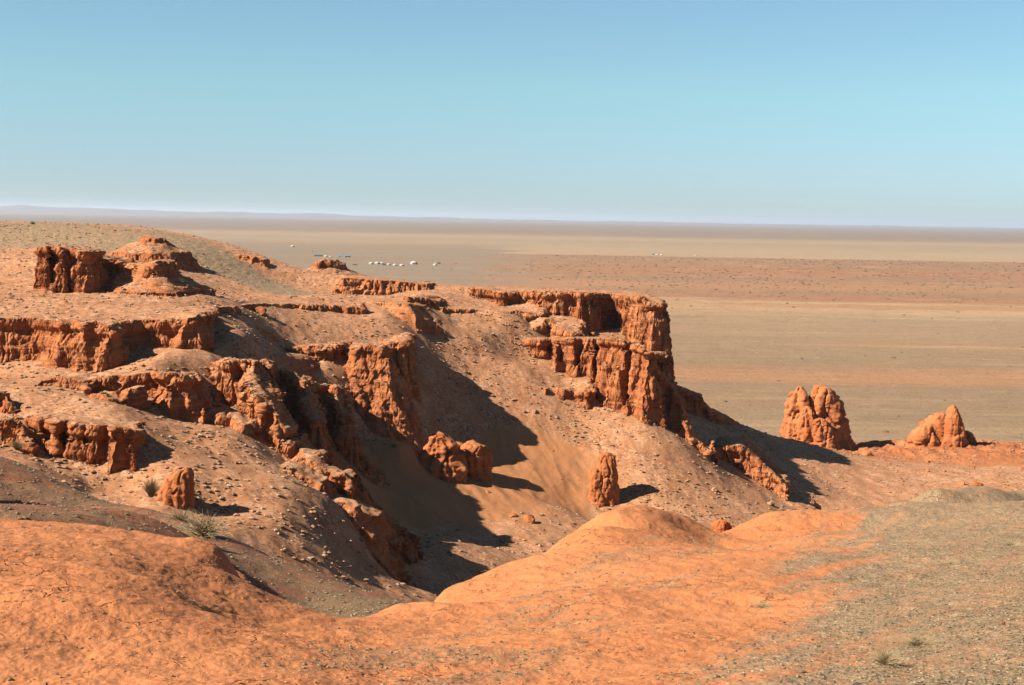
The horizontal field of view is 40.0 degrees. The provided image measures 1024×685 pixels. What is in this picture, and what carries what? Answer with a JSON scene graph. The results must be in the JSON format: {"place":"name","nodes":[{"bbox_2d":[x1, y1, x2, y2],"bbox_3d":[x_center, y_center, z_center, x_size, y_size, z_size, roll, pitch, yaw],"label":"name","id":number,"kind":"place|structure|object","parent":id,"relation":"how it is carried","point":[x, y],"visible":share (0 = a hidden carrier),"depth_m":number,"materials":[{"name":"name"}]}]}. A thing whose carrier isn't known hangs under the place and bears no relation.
{"place":"outdoors","nodes":[
{"label":"outdoors","id":0,"kind":"place"},
{"bbox_2d":[149,366,223,424],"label":"terrain round cliff","id":1,"kind":"structure","parent":0,"point":[177,395],"depth_m":118.65,"materials":[{"name":"orange stone"}]},
{"bbox_2d":[0,457,409,618],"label":"hill terrain behind","id":2,"kind":"structure","parent":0,"point":[11,475],"depth_m":29.52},
{"bbox_2d":[9,438,24,449],"bbox_3d":[-21.306,4.349,60.649,0.807,0.577,0.764,-1,5,-23],"label":"bush","id":3,"kind":"object","parent":2,"relation":"on","point":[15,446],"visible":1,"depth_m":60.60,"materials":[{"name":"green plant"}]},
{"bbox_2d":[142,476,160,497],"bbox_3d":[-16.116,6.396,62.828,0.911,1.044,0.983,1,5,0],"label":"bush","id":4,"kind":"object","parent":2,"relation":"on","point":[150,489],"visible":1,"depth_m":62.77,"materials":[{"name":"green plant"}]},
{"bbox_2d":[162,506,200,520],"bbox_3d":[-8.501,4.359,36.117,1.052,0.446,1.087,1,5,0],"label":"bush","id":5,"kind":"object","parent":2,"relation":"on","point":[183,516],"visible":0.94,"depth_m":36.08,"materials":[{"name":"grey plant"}]},
{"bbox_2d":[176,510,231,539],"bbox_3d":[-7.446,4.374,34.032,1.589,0.690,1.672,1,5,0],"label":"bush","id":6,"kind":"object","parent":2,"relation":"on","point":[201,529],"visible":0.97,"depth_m":34.00,"materials":[{"name":"grey plant"}]},
{"bbox_2d":[0,456,408,617],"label":"gravel","id":7,"kind":"structure","parent":2,"relation":"on","point":[272,558],"depth_m":28.71,"materials":[{"name":"beige gravel"}]},
{"bbox_2d":[0,221,548,373],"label":"terrain plateau","id":8,"kind":"structure","parent":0,"point":[73,342],"depth_m":155.21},
{"bbox_2d":[29,235,216,296],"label":"rock outcrop","id":9,"kind":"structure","parent":8,"relation":"on","point":[94,271],"depth_m":151.92,"materials":[{"name":"orange stone"}]},
{"bbox_2d":[253,306,266,314],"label":"boulder","id":10,"kind":"object","parent":8,"relation":"on","point":[261,310],"visible":0.77,"depth_m":160.95,"materials":[{"name":"orange stone"}]},
{"bbox_2d":[230,254,365,275],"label":"rock outcrop","id":11,"kind":"object","parent":8,"relation":"on","point":[329,266],"visible":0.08,"depth_m":223.97,"materials":[{"name":"orange stone"}]},
{"bbox_2d":[359,304,366,310],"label":"boulder","id":12,"kind":"object","parent":8,"relation":"on","point":[362,306],"visible":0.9,"depth_m":176.49,"materials":[{"name":"orange stone"}]},
{"bbox_2d":[331,275,444,306],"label":"rock outcrop","id":13,"kind":"object","parent":8,"relation":"on","point":[348,285],"visible":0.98,"depth_m":203.22,"materials":[{"name":"orange stone"}]},
{"bbox_2d":[0,220,811,569],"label":"stones","id":14,"kind":"object","parent":8,"relation":"on","point":[218,320],"visible":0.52,"depth_m":154.60,"materials":[{"name":"brown stone"}]},
{"bbox_2d":[210,352,346,418],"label":"rock outcrop","id":15,"kind":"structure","parent":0,"point":[233,370],"depth_m":139.91,"materials":[{"name":"orange stone"}]},
{"bbox_2d":[210,405,423,585],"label":"terrain low ridge","id":16,"kind":"structure","parent":0,"point":[380,532],"depth_m":113.22,"materials":[{"name":"brown stone"}]},
{"bbox_2d":[0,486,1023,684],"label":"hill terrain","id":17,"kind":"structure","parent":0,"point":[140,651],"depth_m":15.87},
{"bbox_2d":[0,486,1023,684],"bbox_3d":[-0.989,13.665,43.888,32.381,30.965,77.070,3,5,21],"label":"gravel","id":18,"kind":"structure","parent":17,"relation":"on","point":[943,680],"depth_m":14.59,"materials":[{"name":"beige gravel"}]},
{"bbox_2d":[0,489,1023,684],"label":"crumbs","id":19,"kind":"object","parent":17,"relation":"on","point":[427,616],"visible":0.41,"depth_m":13.11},
{"bbox_2d":[711,518,731,532],"bbox_3d":[6.186,5.642,41.136,0.801,1.073,0.658,1,5,0],"label":"boulder","id":20,"kind":"object","parent":17,"relation":"on","point":[720,525],"visible":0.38,"depth_m":40.97,"materials":[{"name":"orange stone"}]},
{"bbox_2d":[752,600,775,607],"bbox_3d":[3.446,3.590,19.297,0.448,0.106,0.434,1,5,0],"label":"bush","id":21,"kind":"object","parent":17,"relation":"on","point":[763,605],"visible":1,"depth_m":19.31,"materials":[{"name":"grey plant"}]},
{"bbox_2d":[867,646,912,667],"bbox_3d":[3.033,2.525,11.355,0.415,0.180,0.408,1,5,0],"label":"bush","id":22,"kind":"object","parent":17,"relation":"on","point":[888,659],"visible":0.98,"depth_m":11.35,"materials":[{"name":"grey plant"}]},
{"bbox_2d":[888,630,946,647],"bbox_3d":[3.884,2.813,13.413,0.613,0.174,0.625,1,5,0],"label":"bush","id":23,"kind":"object","parent":17,"relation":"on","point":[916,641],"visible":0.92,"depth_m":13.43,"materials":[{"name":"grey plant"}]},
{"bbox_2d":[933,558,965,565],"bbox_3d":[7.551,3.787,24.305,0.721,0.152,0.683,-3,7,-40],"label":"bush","id":24,"kind":"object","parent":17,"relation":"on","point":[950,562],"visible":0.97,"depth_m":24.32,"materials":[{"name":"grey plant"}]},
{"bbox_2d":[995,540,1023,545],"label":"bush","id":25,"kind":"object","parent":17,"relation":"on","point":[1010,543],"visible":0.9,"depth_m":28.54,"materials":[{"name":"grey plant"}]},
{"bbox_2d":[0,292,1023,602],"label":"terrain slopes","id":26,"kind":"structure","parent":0,"point":[530,468],"depth_m":159.84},
{"bbox_2d":[0,390,38,456],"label":"rock outcrop","id":27,"kind":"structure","parent":26,"relation":"on","point":[10,431],"depth_m":103.68,"materials":[{"name":"orange stone"}]},
{"bbox_2d":[24,413,146,474],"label":"rock outcrop","id":28,"kind":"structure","parent":26,"relation":"on","point":[81,439],"depth_m":103.05,"materials":[{"name":"brown stone"}]},
{"bbox_2d":[36,369,207,421],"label":"rock outcrop","id":29,"kind":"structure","parent":26,"relation":"on","point":[128,390],"depth_m":117.93,"materials":[{"name":"orange stone"}]},
{"bbox_2d":[156,467,195,511],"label":"rock stump","id":30,"kind":"object","parent":26,"relation":"on","point":[177,490],"visible":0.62,"depth_m":96.57,"materials":[{"name":"orange stone"}]},
{"bbox_2d":[237,358,390,501],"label":"terrain spur","id":31,"kind":"structure","parent":26,"relation":"on","point":[327,434],"depth_m":134.20,"materials":[{"name":"brown stone"}]},
{"bbox_2d":[285,340,352,395],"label":"terrain bluffs","id":32,"kind":"structure","parent":26,"relation":"on","point":[335,352],"depth_m":157.40,"materials":[{"name":"orange stone"}]},
{"bbox_2d":[343,342,428,456],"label":"terrain buttress","id":33,"kind":"structure","parent":26,"relation":"on","point":[395,416],"depth_m":156.16,"materials":[{"name":"orange stone"}]},
{"bbox_2d":[379,332,435,435],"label":"terrain block","id":34,"kind":"structure","parent":26,"relation":"on","point":[403,353],"depth_m":161.82,"materials":[{"name":"orange stone"}]},
{"bbox_2d":[419,431,492,482],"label":"boulder","id":35,"kind":"object","parent":26,"relation":"on","point":[444,457],"visible":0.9,"depth_m":152.75,"materials":[{"name":"orange stone"}]},
{"bbox_2d":[0,291,1023,595],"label":"stones","id":36,"kind":"object","parent":26,"relation":"on","point":[204,485],"visible":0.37,"depth_m":139.30,"materials":[{"name":"brown stone"}]},
{"bbox_2d":[524,514,534,523],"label":"boulder","id":37,"kind":"object","parent":26,"relation":"on","point":[528,518],"visible":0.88,"depth_m":145.14,"materials":[{"name":"orange stone"}]},
{"bbox_2d":[529,314,594,337],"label":"terrain bench","id":38,"kind":"object","parent":26,"relation":"on","point":[552,328],"visible":0.95,"depth_m":194.36,"materials":[{"name":"orange stone"}]},
{"bbox_2d":[539,376,597,408],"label":"terrain ledge","id":39,"kind":"object","parent":26,"relation":"on","point":[584,396],"visible":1,"depth_m":178.65,"materials":[{"name":"orange stone"}]},
{"bbox_2d":[469,286,673,368],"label":"terrain promontory","id":40,"kind":"structure","parent":26,"relation":"on","point":[608,310],"depth_m":198.69,"materials":[{"name":"orange stone"}]},
{"bbox_2d":[587,452,619,507],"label":"rock pillar","id":41,"kind":"object","parent":26,"relation":"on","point":[604,489],"visible":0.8,"depth_m":159.90,"materials":[{"name":"orange stone"}]},
{"bbox_2d":[649,360,816,509],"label":"rock outcrop","id":42,"kind":"object","parent":26,"relation":"on","point":[747,459],"visible":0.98,"depth_m":178.84,"materials":[{"name":"brown stone"}]},
{"bbox_2d":[779,385,855,450],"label":"rock tower","id":43,"kind":"structure","parent":26,"relation":"on","point":[817,415],"depth_m":240.43,"materials":[{"name":"orange stone"}]},
{"bbox_2d":[861,450,872,455],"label":"boulder","id":44,"kind":"object","parent":26,"relation":"on","point":[867,452],"visible":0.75,"depth_m":232.89,"materials":[{"name":"orange stone"}]},
{"bbox_2d":[905,404,976,447],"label":"pointed rock","id":45,"kind":"object","parent":26,"relation":"on","point":[941,428],"visible":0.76,"depth_m":240.41,"materials":[{"name":"orange stone"}]},
{"bbox_2d":[971,481,982,485],"bbox_3d":[20.110,6.144,60.785,0.497,0.319,0.468,-1,5,-22],"label":"boulder","id":46,"kind":"object","parent":26,"relation":"on","point":[975,483],"visible":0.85,"depth_m":60.65,"materials":[{"name":"orange stone"}]},
{"bbox_2d":[0,213,1023,442],"bbox_3d":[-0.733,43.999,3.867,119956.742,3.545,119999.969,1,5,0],"label":"desert plain","id":47,"kind":"structure","parent":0,"point":[968,346],"depth_m":998.87,"materials":[{"name":"beige sand"}]},
{"bbox_2d":[399,254,1023,437],"bbox_3d":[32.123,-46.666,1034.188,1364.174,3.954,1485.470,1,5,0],"label":"scrub","id":48,"kind":"object","parent":47,"relation":"on","point":[791,281],"visible":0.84,"depth_m":1104.27,"materials":[{"name":"plant"}]},
{"bbox_2d":[0,205,1023,229],"bbox_3d":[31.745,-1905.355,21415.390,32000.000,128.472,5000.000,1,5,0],"label":"hills","id":49,"kind":"structure","parent":0,"point":[24,209],"depth_m":19881.17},
{"bbox_2d":[0,0,1023,227],"label":"sky","id":50,"kind":"structure","parent":0,"point":[818,112],"materials":[{"name":"blue"}]},
{"bbox_2d":[511,329,675,428],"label":"terrain lower cliff","id":51,"kind":"structure","parent":0,"point":[604,365],"depth_m":179.41,"materials":[{"name":"orange stone"}]}
]}

